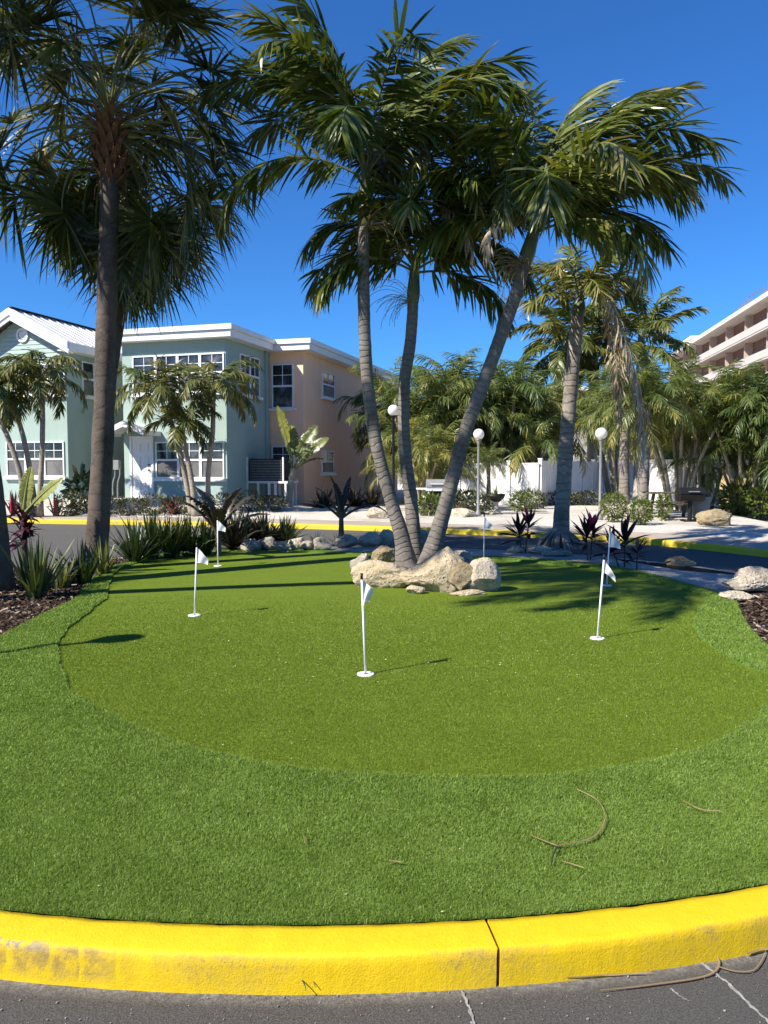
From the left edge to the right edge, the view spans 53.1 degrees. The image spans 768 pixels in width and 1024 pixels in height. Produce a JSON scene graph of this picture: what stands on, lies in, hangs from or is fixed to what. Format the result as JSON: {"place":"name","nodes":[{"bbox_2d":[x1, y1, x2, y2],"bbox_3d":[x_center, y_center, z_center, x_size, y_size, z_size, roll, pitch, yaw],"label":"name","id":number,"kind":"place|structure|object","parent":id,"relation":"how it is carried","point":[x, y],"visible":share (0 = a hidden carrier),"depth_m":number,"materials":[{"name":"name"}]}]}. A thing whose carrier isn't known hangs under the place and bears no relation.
{"place":"outdoors","nodes":[
{"label":"outdoors","id":0,"kind":"place"},
{"bbox_2d":[0,515,767,1023],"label":"road","id":1,"kind":"structure","parent":0,"point":[712,997],"depth_m":2.51,"materials":[{"name":"grey asphalt"}]},
{"bbox_2d":[1,19,259,411],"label":"fan palm","id":2,"kind":"object","parent":1,"relation":"on","point":[120,318],"visible":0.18,"depth_m":13.61,"materials":[{"name":"green plant"}]},
{"bbox_2d":[246,510,298,541],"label":"leafy plant","id":3,"kind":"object","parent":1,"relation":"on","point":[260,534],"visible":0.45,"depth_m":15.18,"materials":[{"name":"green plant"}]},
{"bbox_2d":[0,885,767,994],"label":"kerb","id":4,"kind":"structure","parent":1,"relation":"on","point":[238,959],"depth_m":2.61,"materials":[{"name":"yellow paint"}]},
{"bbox_2d":[7,518,767,557],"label":"kerb","id":5,"kind":"structure","parent":1,"relation":"on","point":[715,548],"depth_m":19.09,"materials":[{"name":"yellow paint"}]},
{"bbox_2d":[676,363,767,511],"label":"areca palm","id":6,"kind":"object","parent":1,"relation":"on","point":[753,395],"visible":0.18,"depth_m":24.16,"materials":[{"name":"green plant"}]},
{"bbox_2d":[0,556,767,925],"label":"island soil","id":7,"kind":"structure","parent":0,"point":[68,594],"depth_m":8.38,"materials":[{"name":"brown soil"}]},
{"bbox_2d":[0,0,77,593],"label":"fan palm","id":8,"kind":"object","parent":7,"relation":"on","point":[7,582],"visible":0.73,"depth_m":9.98,"materials":[{"name":"green plant"}]},
{"bbox_2d":[0,0,278,566],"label":"fan palm","id":9,"kind":"object","parent":7,"relation":"on","point":[140,232],"visible":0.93,"depth_m":11.55,"materials":[{"name":"green plant"}]},
{"bbox_2d":[371,545,394,562],"bbox_3d":[0.002,0.730,12.406,0.388,0.377,0.347,-3,5,-43],"label":"boulder","id":10,"kind":"object","parent":7,"relation":"on","point":[385,553],"visible":0.6,"depth_m":12.32,"materials":[{"name":"stone"}]},
{"bbox_2d":[0,548,767,924],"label":"turf","id":11,"kind":"structure","parent":7,"relation":"on","point":[326,922],"depth_m":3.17,"materials":[{"name":"green plant"}]},
{"bbox_2d":[199,510,262,549],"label":"leafy plant","id":12,"kind":"object","parent":11,"relation":"on","point":[236,539],"visible":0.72,"depth_m":14.74,"materials":[{"name":"green plant"}]},
{"bbox_2d":[266,514,309,542],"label":"leafy plant","id":13,"kind":"object","parent":11,"relation":"on","point":[290,534],"visible":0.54,"depth_m":15.41,"materials":[{"name":"green plant"}]},
{"bbox_2d":[15,550,767,810],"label":"turf edge","id":14,"kind":"object","parent":11,"relation":"on","point":[740,663],"visible":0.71,"depth_m":4.13,"materials":[{"name":"green plant"}]},
{"bbox_2d":[109,517,169,562],"bbox_3d":[-4.236,0.444,12.649,1.331,0.828,1.277,0,3,0],"label":"flax plant","id":15,"kind":"object","parent":14,"relation":"on","point":[133,549],"visible":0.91,"depth_m":12.62,"materials":[{"name":"green plant"}]},
{"bbox_2d":[119,506,190,559],"bbox_3d":[-3.990,0.348,13.217,1.181,0.945,1.160,3,5,42],"label":"flax plant","id":16,"kind":"object","parent":14,"relation":"on","point":[151,531],"visible":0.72,"depth_m":13.03,"materials":[{"name":"green plant"}]},
{"bbox_2d":[58,552,767,776],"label":"putting green","id":17,"kind":"object","parent":11,"relation":"on","point":[238,576],"visible":0.59,"depth_m":6.72,"materials":[{"name":"green plant"}]},
{"bbox_2d":[143,510,199,557],"bbox_3d":[-3.730,0.383,13.372,1.158,0.874,1.239,-1,4,-10],"label":"flax plant","id":18,"kind":"object","parent":17,"relation":"on","point":[174,550],"visible":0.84,"depth_m":13.26,"materials":[{"name":"green plant"}]},
{"bbox_2d":[168,512,214,556],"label":"flax plant","id":19,"kind":"object","parent":17,"relation":"on","point":[189,545],"visible":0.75,"depth_m":13.51,"materials":[{"name":"green plant"}]},
{"bbox_2d":[188,518,231,555],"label":"flax plant","id":20,"kind":"object","parent":17,"relation":"on","point":[204,550],"visible":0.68,"depth_m":13.64,"materials":[{"name":"green plant"}]},
{"bbox_2d":[174,485,269,555],"bbox_3d":[-2.969,0.154,13.655,1.393,1.266,1.388,2,4,35],"label":"banana plant","id":21,"kind":"object","parent":17,"relation":"on","point":[224,513],"visible":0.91,"depth_m":13.58,"materials":[{"name":"green plant"}]},
{"bbox_2d":[187,0,539,567],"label":"palm tree","id":22,"kind":"object","parent":17,"relation":"on","point":[340,121],"visible":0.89,"depth_m":10.35,"materials":[{"name":"green plant"}]},
{"bbox_2d":[357,573,373,676],"bbox_3d":[-0.141,0.865,5.894,0.136,0.790,0.136,0,3,0],"label":"golf flag","id":23,"kind":"object","parent":17,"relation":"on","point":[367,590],"visible":1,"depth_m":5.90,"materials":[{"name":"white paint"}]},
{"bbox_2d":[350,559,408,587],"bbox_3d":[-0.020,0.857,10.180,0.829,0.452,0.344,0,4,7],"label":"boulder","id":24,"kind":"object","parent":17,"relation":"on","point":[378,573],"visible":0.72,"depth_m":10.05,"materials":[{"name":"beige stone"}]},
{"bbox_2d":[58,595,767,776],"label":"putting grass","id":25,"kind":"structure","parent":17,"relation":"on","point":[500,682],"depth_m":5.66,"materials":[{"name":"green plant"}]},
{"bbox_2d":[294,133,540,559],"bbox_3d":[0.449,-2.277,11.322,3.566,6.426,3.452,0,3,0],"label":"palm tree","id":26,"kind":"object","parent":17,"relation":"on","point":[383,251],"visible":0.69,"depth_m":10.95,"materials":[{"name":"green plant"}]},
{"bbox_2d":[398,547,464,592],"bbox_3d":[0.648,0.826,9.946,0.930,0.761,0.583,0,3,0],"label":"boulder","id":27,"kind":"object","parent":17,"relation":"on","point":[433,572],"visible":0.72,"depth_m":9.76,"materials":[{"name":"beige stone"}]},
{"bbox_2d":[449,562,472,590],"bbox_3d":[0.992,0.869,9.852,0.579,0.481,0.379,-1,4,-19],"label":"boulder","id":28,"kind":"object","parent":17,"relation":"on","point":[460,577],"visible":0.52,"depth_m":9.69,"materials":[{"name":"stone"}]},
{"bbox_2d":[467,557,500,590],"bbox_3d":[1.270,0.839,9.846,0.476,0.522,0.428,0,3,0],"label":"boulder","id":29,"kind":"object","parent":17,"relation":"on","point":[486,575],"visible":0.73,"depth_m":9.72,"materials":[{"name":"beige stone"}]},
{"bbox_2d":[590,554,615,639],"bbox_3d":[2.032,0.791,7.119,0.232,0.791,0.136,0,3,0],"label":"golf flag","id":30,"kind":"object","parent":17,"relation":"on","point":[606,569],"visible":0.99,"depth_m":7.12,"materials":[{"name":"white paint"}]},
{"bbox_2d":[0,556,767,642],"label":"mulch","id":31,"kind":"object","parent":7,"relation":"on","point":[750,607],"visible":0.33,"depth_m":8.92,"materials":[{"name":"brown wood"}]},
{"bbox_2d":[7,466,62,573],"bbox_3d":[-5.118,0.136,11.140,0.845,1.610,0.744,-2,4,-27],"label":"banana plant","id":32,"kind":"object","parent":31,"relation":"on","point":[23,506],"visible":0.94,"depth_m":11.07,"materials":[{"name":"green plant"}]},
{"bbox_2d":[0,532,92,597],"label":"flax plant","id":33,"kind":"object","parent":31,"relation":"on","point":[35,580],"visible":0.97,"depth_m":9.34,"materials":[{"name":"green plant"}]},
{"bbox_2d":[51,553,79,588],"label":"flax plant","id":34,"kind":"object","parent":31,"relation":"on","point":[63,582],"visible":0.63,"depth_m":10.04,"materials":[{"name":"green plant"}]},
{"bbox_2d":[46,540,101,584],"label":"flax plant","id":35,"kind":"object","parent":31,"relation":"on","point":[84,573],"visible":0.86,"depth_m":10.44,"materials":[{"name":"green plant"}]},
{"bbox_2d":[86,532,125,574],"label":"flax plant","id":36,"kind":"object","parent":31,"relation":"on","point":[104,566],"visible":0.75,"depth_m":11.23,"materials":[{"name":"green plant"}]},
{"bbox_2d":[289,547,733,591],"bbox_3d":[1.851,0.819,13.250,8.866,0.001,3.008,3,4,37],"label":"gravel bed","id":37,"kind":"object","parent":7,"relation":"on","point":[713,581],"visible":0.41,"depth_m":12.21,"materials":[{"name":"grey gravel"}]},
{"bbox_2d":[313,475,387,536],"bbox_3d":[-0.678,-0.026,15.250,1.540,1.431,0.462,0,3,0],"label":"banana plant","id":38,"kind":"object","parent":37,"relation":"on","point":[341,514],"visible":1,"depth_m":15.15,"materials":[{"name":"green plant"}]},
{"bbox_2d":[498,503,542,552],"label":"ti plant","id":39,"kind":"object","parent":37,"relation":"on","point":[521,526],"visible":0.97,"depth_m":14.25,"materials":[{"name":"purple plant"}]},
{"bbox_2d":[504,240,653,550],"bbox_3d":[3.764,-2.383,15.028,2.996,6.231,2.596,0,3,0],"label":"palm tree","id":40,"kind":"object","parent":37,"relation":"on","point":[589,282],"visible":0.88,"depth_m":14.79,"materials":[{"name":"green plant"}]},
{"bbox_2d":[566,507,609,559],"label":"ti plant","id":41,"kind":"object","parent":37,"relation":"on","point":[588,526],"visible":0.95,"depth_m":13.10,"materials":[{"name":"purple plant"}]},
{"bbox_2d":[590,510,647,566],"bbox_3d":[3.760,0.416,12.331,0.960,0.954,0.902,0,3,0],"label":"ti plant","id":42,"kind":"object","parent":37,"relation":"on","point":[626,532],"visible":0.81,"depth_m":12.26,"materials":[{"name":"purple plant"}]},
{"bbox_2d":[722,574,767,591],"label":"boulder","id":43,"kind":"object","parent":37,"relation":"on","point":[746,582],"visible":0.97,"depth_m":9.81,"materials":[{"name":"beige stone"}]},
{"bbox_2d":[734,566,767,588],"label":"boulder","id":44,"kind":"object","parent":37,"relation":"on","point":[759,572],"visible":0.49,"depth_m":10.15,"materials":[{"name":"beige stone"}]},
{"bbox_2d":[405,76,749,563],"bbox_3d":[2.662,-2.725,10.673,5.032,7.507,4.057,0,3,0],"label":"palm tree","id":45,"kind":"object","parent":7,"relation":"on","point":[577,182],"visible":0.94,"depth_m":10.20,"materials":[{"name":"green plant"}]},
{"bbox_2d":[0,0,767,396],"label":"sky","id":46,"kind":"structure","parent":0,"point":[580,46],"materials":[{"name":"blue"}]},
{"bbox_2d":[5,484,767,541],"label":"gravel","id":47,"kind":"structure","parent":0,"point":[741,528],"depth_m":22.63,"materials":[{"name":"beige gravel"}]},
{"bbox_2d":[46,490,87,516],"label":"shrub","id":48,"kind":"object","parent":47,"relation":"on","point":[72,512],"visible":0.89,"depth_m":24.15,"materials":[{"name":"green plant"}]},
{"bbox_2d":[60,462,89,511],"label":"shrub","id":49,"kind":"object","parent":47,"relation":"on","point":[84,477],"visible":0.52,"depth_m":24.81,"materials":[{"name":"green plant"}]},
{"bbox_2d":[114,495,150,516],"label":"shrub","id":50,"kind":"object","parent":47,"relation":"on","point":[130,499],"visible":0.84,"depth_m":24.11,"materials":[{"name":"green plant"}]},
{"bbox_2d":[134,492,174,515],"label":"shrub","id":51,"kind":"object","parent":47,"relation":"on","point":[143,504],"visible":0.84,"depth_m":24.10,"materials":[{"name":"green plant"}]},
{"bbox_2d":[114,352,208,515],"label":"palm tree","id":52,"kind":"object","parent":47,"relation":"on","point":[161,390],"visible":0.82,"depth_m":23.50,"materials":[{"name":"green plant"}]},
{"bbox_2d":[142,399,223,516],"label":"palm tree","id":53,"kind":"object","parent":47,"relation":"on","point":[183,423],"visible":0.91,"depth_m":23.50,"materials":[{"name":"green plant"}]},
{"bbox_2d":[155,356,262,513],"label":"palm tree","id":54,"kind":"object","parent":47,"relation":"on","point":[235,396],"visible":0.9,"depth_m":23.80,"materials":[{"name":"green plant"}]},
{"bbox_2d":[246,457,298,504],"bbox_3d":[-4.030,-0.983,27.887,1.655,2.000,1.015,1,4,16],"label":"railing","id":55,"kind":"object","parent":47,"relation":"on","point":[274,471],"visible":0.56,"depth_m":27.52,"materials":[{"name":"black metal"}]},
{"bbox_2d":[276,406,328,506],"bbox_3d":[-2.808,-1.919,26.608,1.851,3.531,0.809,1,4,22],"label":"banana plant","id":56,"kind":"object","parent":47,"relation":"on","point":[308,445],"visible":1,"depth_m":26.55,"materials":[{"name":"green plant"}]},
{"bbox_2d":[388,405,397,488],"bbox_3d":[0.274,-1.423,22.355,0.330,3.380,0.329,0,3,0],"label":"lamp post","id":57,"kind":"object","parent":47,"relation":"on","point":[393,411],"visible":0.77,"depth_m":22.27,"materials":[{"name":"white metal"}]},
{"bbox_2d":[333,374,481,493],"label":"areca palm","id":58,"kind":"object","parent":47,"relation":"on","point":[360,436],"visible":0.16,"depth_m":30.49,"materials":[{"name":"plant"}]},
{"bbox_2d":[359,412,484,502],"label":"areca palm","id":59,"kind":"object","parent":47,"relation":"on","point":[437,461],"visible":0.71,"depth_m":25.37,"materials":[{"name":"plant"}]},
{"bbox_2d":[337,345,511,495],"bbox_3d":[1.940,-3.430,30.373,7.161,6.504,6.291,-1,4,-17],"label":"areca palm","id":60,"kind":"object","parent":47,"relation":"on","point":[443,398],"visible":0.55,"depth_m":29.51,"materials":[{"name":"plant"}]},
{"bbox_2d":[417,490,438,515],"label":"shrub","id":61,"kind":"object","parent":47,"relation":"on","point":[425,496],"visible":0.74,"depth_m":23.54,"materials":[{"name":"green plant"}]},
{"bbox_2d":[416,479,444,511],"bbox_3d":[1.418,-0.510,24.592,1.110,1.080,0.585,0,3,0],"label":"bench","id":62,"kind":"object","parent":47,"relation":"on","point":[435,486],"visible":0.36,"depth_m":24.38,"materials":[{"name":"metal"}]},
{"bbox_2d":[388,352,556,497],"bbox_3d":[3.533,-3.413,32.129,7.175,6.258,6.856,0,3,2],"label":"areca palm","id":63,"kind":"object","parent":47,"relation":"on","point":[506,428],"visible":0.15,"depth_m":30.46,"materials":[{"name":"green plant"}]},
{"bbox_2d":[460,490,493,513],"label":"shrub","id":64,"kind":"object","parent":47,"relation":"on","point":[472,497],"visible":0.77,"depth_m":23.87,"materials":[{"name":"green plant"}]},
{"bbox_2d":[473,429,483,515],"bbox_3d":[2.848,-1.161,23.172,0.330,2.689,0.329,0,3,0],"label":"lamp post","id":65,"kind":"object","parent":47,"relation":"on","point":[478,434],"visible":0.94,"depth_m":23.12,"materials":[{"name":"metal"}]},
{"bbox_2d":[466,442,513,507],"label":"date palm","id":66,"kind":"object","parent":47,"relation":"on","point":[487,459],"visible":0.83,"depth_m":27.36,"materials":[{"name":"green plant"}]},
{"bbox_2d":[457,461,539,505],"bbox_3d":[4.325,-1.050,29.307,3.250,1.820,0.170,2,4,26],"label":"fence","id":67,"kind":"object","parent":47,"relation":"on","point":[526,477],"visible":0.41,"depth_m":29.05,"materials":[{"name":"white plastic"}]},
{"bbox_2d":[445,343,594,491],"bbox_3d":[4.969,-3.413,31.118,6.168,6.377,7.020,-2,4,-28],"label":"areca palm","id":68,"kind":"object","parent":47,"relation":"on","point":[522,422],"visible":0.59,"depth_m":30.03,"materials":[{"name":"green plant"}]},
{"bbox_2d":[505,489,538,511],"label":"shrub","id":69,"kind":"object","parent":47,"relation":"on","point":[518,506],"visible":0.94,"depth_m":25.39,"materials":[{"name":"green plant"}]},
{"bbox_2d":[450,381,603,479],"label":"areca palm","id":70,"kind":"object","parent":47,"relation":"on","point":[579,449],"visible":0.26,"depth_m":31.20,"materials":[{"name":"green plant"}]},
{"bbox_2d":[507,290,623,390],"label":"royal palm","id":71,"kind":"object","parent":47,"relation":"on","point":[558,355],"visible":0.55,"depth_m":36.12,"materials":[{"name":"green plant"}]},
{"bbox_2d":[538,458,633,504],"bbox_3d":[10.616,-1.586,37.290,0.170,1.895,19.861,2,4,29],"label":"fence","id":72,"kind":"object","parent":47,"relation":"on","point":[548,478],"visible":0.29,"depth_m":33.20,"materials":[{"name":"white plastic"}]},
{"bbox_2d":[521,294,651,461],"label":"royal palm","id":73,"kind":"object","parent":47,"relation":"on","point":[591,452],"visible":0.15,"depth_m":38.01,"materials":[{"name":"green plant"}]},
{"bbox_2d":[595,428,606,519],"bbox_3d":[6.056,-1.040,21.477,0.330,2.629,0.329,0,3,0],"label":"lamp post","id":74,"kind":"object","parent":47,"relation":"on","point":[600,434],"visible":0.93,"depth_m":21.42,"materials":[{"name":"metal"}]},
{"bbox_2d":[554,372,670,493],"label":"areca palm","id":75,"kind":"object","parent":47,"relation":"on","point":[613,484],"visible":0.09,"depth_m":35.88,"materials":[{"name":"green plant"}]},
{"bbox_2d":[598,489,629,521],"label":"shrub","id":76,"kind":"object","parent":47,"relation":"on","point":[621,503],"visible":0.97,"depth_m":20.74,"materials":[{"name":"green plant"}]},
{"bbox_2d":[574,344,681,514],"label":"date palm","id":77,"kind":"object","parent":47,"relation":"on","point":[624,481],"visible":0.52,"depth_m":23.20,"materials":[{"name":"green plant"}]},
{"bbox_2d":[625,496,655,524],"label":"shrub","id":78,"kind":"object","parent":47,"relation":"on","point":[645,516],"visible":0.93,"depth_m":19.83,"materials":[{"name":"green plant"}]},
{"bbox_2d":[581,284,709,497],"bbox_3d":[11.777,-5.645,35.708,5.734,10.082,6.263,0,3,0],"label":"royal palm","id":79,"kind":"object","parent":47,"relation":"on","point":[657,323],"visible":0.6,"depth_m":34.92,"materials":[{"name":"green plant"}]},
{"bbox_2d":[583,343,720,516],"bbox_3d":[7.900,-2.423,22.768,3.858,5.394,3.890,1,4,18],"label":"date palm","id":80,"kind":"object","parent":47,"relation":"on","point":[644,471],"visible":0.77,"depth_m":22.44,"materials":[{"name":"green plant"}]},
{"bbox_2d":[591,353,767,510],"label":"areca palm","id":81,"kind":"object","parent":47,"relation":"on","point":[661,463],"visible":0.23,"depth_m":25.29,"materials":[{"name":"green plant"}]},
{"bbox_2d":[649,459,722,506],"bbox_3d":[11.071,-1.068,28.502,2.701,1.948,0.170,1,4,22],"label":"fence","id":82,"kind":"object","parent":47,"relation":"on","point":[655,474],"visible":0.16,"depth_m":28.75,"materials":[{"name":"white plastic"}]},
{"bbox_2d":[675,485,705,521],"bbox_3d":[8.337,-0.216,20.901,0.660,1.050,0.539,0,3,0],"label":"barbecue","id":83,"kind":"object","parent":47,"relation":"on","point":[689,495],"visible":0.92,"depth_m":20.78,"materials":[{"name":"black metal"}]},
{"bbox_2d":[630,359,765,509],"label":"areca palm","id":84,"kind":"object","parent":47,"relation":"on","point":[712,391],"visible":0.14,"depth_m":25.67,"materials":[{"name":"green plant"}]},
{"bbox_2d":[658,365,767,516],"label":"areca palm","id":85,"kind":"object","parent":47,"relation":"on","point":[737,477],"visible":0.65,"depth_m":24.20,"materials":[{"name":"green plant"}]},
{"bbox_2d":[695,509,732,525],"bbox_3d":[8.496,0.188,19.662,0.958,0.517,0.567,0,4,8],"label":"boulder","id":86,"kind":"object","parent":47,"relation":"on","point":[713,517],"visible":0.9,"depth_m":19.46,"materials":[{"name":"stone"}]},
{"bbox_2d":[698,364,767,490],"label":"areca palm","id":87,"kind":"object","parent":47,"relation":"on","point":[757,418],"visible":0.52,"depth_m":23.63,"materials":[{"name":"green plant"}]},
{"bbox_2d":[713,482,757,515],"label":"shrub","id":88,"kind":"object","parent":47,"relation":"on","point":[723,501],"visible":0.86,"depth_m":24.35,"materials":[{"name":"green plant"}]},
{"bbox_2d":[739,483,767,519],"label":"shrub","id":89,"kind":"object","parent":47,"relation":"on","point":[754,511],"visible":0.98,"depth_m":23.89,"materials":[{"name":"green plant"}]},
{"bbox_2d":[7,515,767,549],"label":"pavement","id":90,"kind":"structure","parent":0,"point":[739,543],"depth_m":19.55,"materials":[{"name":"grey concrete"}]},
{"bbox_2d":[0,361,32,514],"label":"palm tree","id":91,"kind":"object","parent":90,"relation":"on","point":[4,421],"visible":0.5,"depth_m":23.54,"materials":[{"name":"green plant"}]},
{"bbox_2d":[0,359,56,515],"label":"palm tree","id":92,"kind":"object","parent":90,"relation":"on","point":[15,400],"visible":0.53,"depth_m":23.83,"materials":[{"name":"green plant"}]},
{"bbox_2d":[0,347,90,515],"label":"palm tree","id":93,"kind":"object","parent":90,"relation":"on","point":[41,383],"visible":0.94,"depth_m":23.40,"materials":[{"name":"green plant"}]},
{"bbox_2d":[398,472,730,511],"bbox_3d":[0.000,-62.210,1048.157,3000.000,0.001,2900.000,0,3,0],"label":"ground","id":94,"kind":"structure","parent":0,"point":[631,493],"depth_m":49.79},
{"bbox_2d":[0,306,124,499],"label":"gabled house","id":95,"kind":"structure","parent":94,"relation":"on","point":[67,441],"depth_m":27.32,"materials":[{"name":"teal paint"}]},
{"bbox_2d":[3,441,66,479],"bbox_3d":[-12.429,-1.830,27.293,2.650,1.342,0.130,1,4,16],"label":"window","id":96,"kind":"structure","parent":95,"relation":"in","point":[54,463],"depth_m":27.22,"materials":[{"name":"grey glass"}]},
{"bbox_2d":[81,361,94,399],"bbox_3d":[-10.704,-4.768,27.874,0.130,1.331,0.860,1,4,16],"label":"window","id":97,"kind":"structure","parent":95,"relation":"in","point":[88,388],"depth_m":27.93,"materials":[{"name":"white glass"}]},
{"bbox_2d":[114,323,274,502],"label":"flat roofed house","id":98,"kind":"structure","parent":94,"relation":"on","point":[151,463],"depth_m":26.81,"materials":[{"name":"teal paint"}]},
{"bbox_2d":[129,436,154,497],"bbox_3d":[-8.546,-1.577,27.096,0.944,2.187,0.090,1,4,16],"label":"door","id":99,"kind":"structure","parent":98,"relation":"in","point":[141,449],"depth_m":27.10,"materials":[{"name":"white paint"}]},
{"bbox_2d":[130,352,223,396],"bbox_3d":[-7.135,-4.721,26.473,3.753,1.416,0.130,1,4,16],"label":"window","id":100,"kind":"structure","parent":98,"relation":"in","point":[141,362],"depth_m":26.47,"materials":[{"name":"white glass"}]},
{"bbox_2d":[152,441,226,481],"bbox_3d":[-6.742,-1.748,26.540,2.852,1.369,0.130,1,4,16],"label":"window","id":101,"kind":"structure","parent":98,"relation":"in","point":[167,463],"depth_m":26.55,"materials":[{"name":"glass"}]},
{"bbox_2d":[239,353,262,399],"bbox_3d":[-4.797,-4.860,27.703,0.130,1.506,1.762,1,4,16],"label":"window","id":102,"kind":"structure","parent":98,"relation":"in","point":[255,373],"depth_m":27.90,"materials":[{"name":"white glass"}]},
{"bbox_2d":[267,338,398,502],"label":"peach house","id":103,"kind":"structure","parent":94,"relation":"on","point":[311,380],"depth_m":30.51,"materials":[{"name":"paint"}]},
{"bbox_2d":[269,363,295,410],"bbox_3d":[-3.867,-4.738,29.186,1.076,1.769,0.130,1,4,16],"label":"window","id":104,"kind":"structure","parent":103,"relation":"in","point":[282,374],"depth_m":29.22,"materials":[{"name":"glass"}]},
{"bbox_2d":[321,450,336,475],"bbox_3d":[-2.274,-2.023,31.631,0.130,1.032,1.570,1,4,16],"label":"window","id":105,"kind":"structure","parent":103,"relation":"in","point":[327,463],"depth_m":31.60,"materials":[{"name":"white glass"}]},
{"bbox_2d":[321,371,337,401],"bbox_3d":[-2.242,-5.157,31.551,0.130,1.130,1.620,1,4,16],"label":"window","id":106,"kind":"structure","parent":103,"relation":"in","point":[328,379],"depth_m":31.51,"materials":[{"name":"grey glass"}]},
{"bbox_2d":[668,291,767,454],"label":"hotel building","id":107,"kind":"structure","parent":0,"point":[742,332],"depth_m":100.49,"materials":[{"name":"paint"}]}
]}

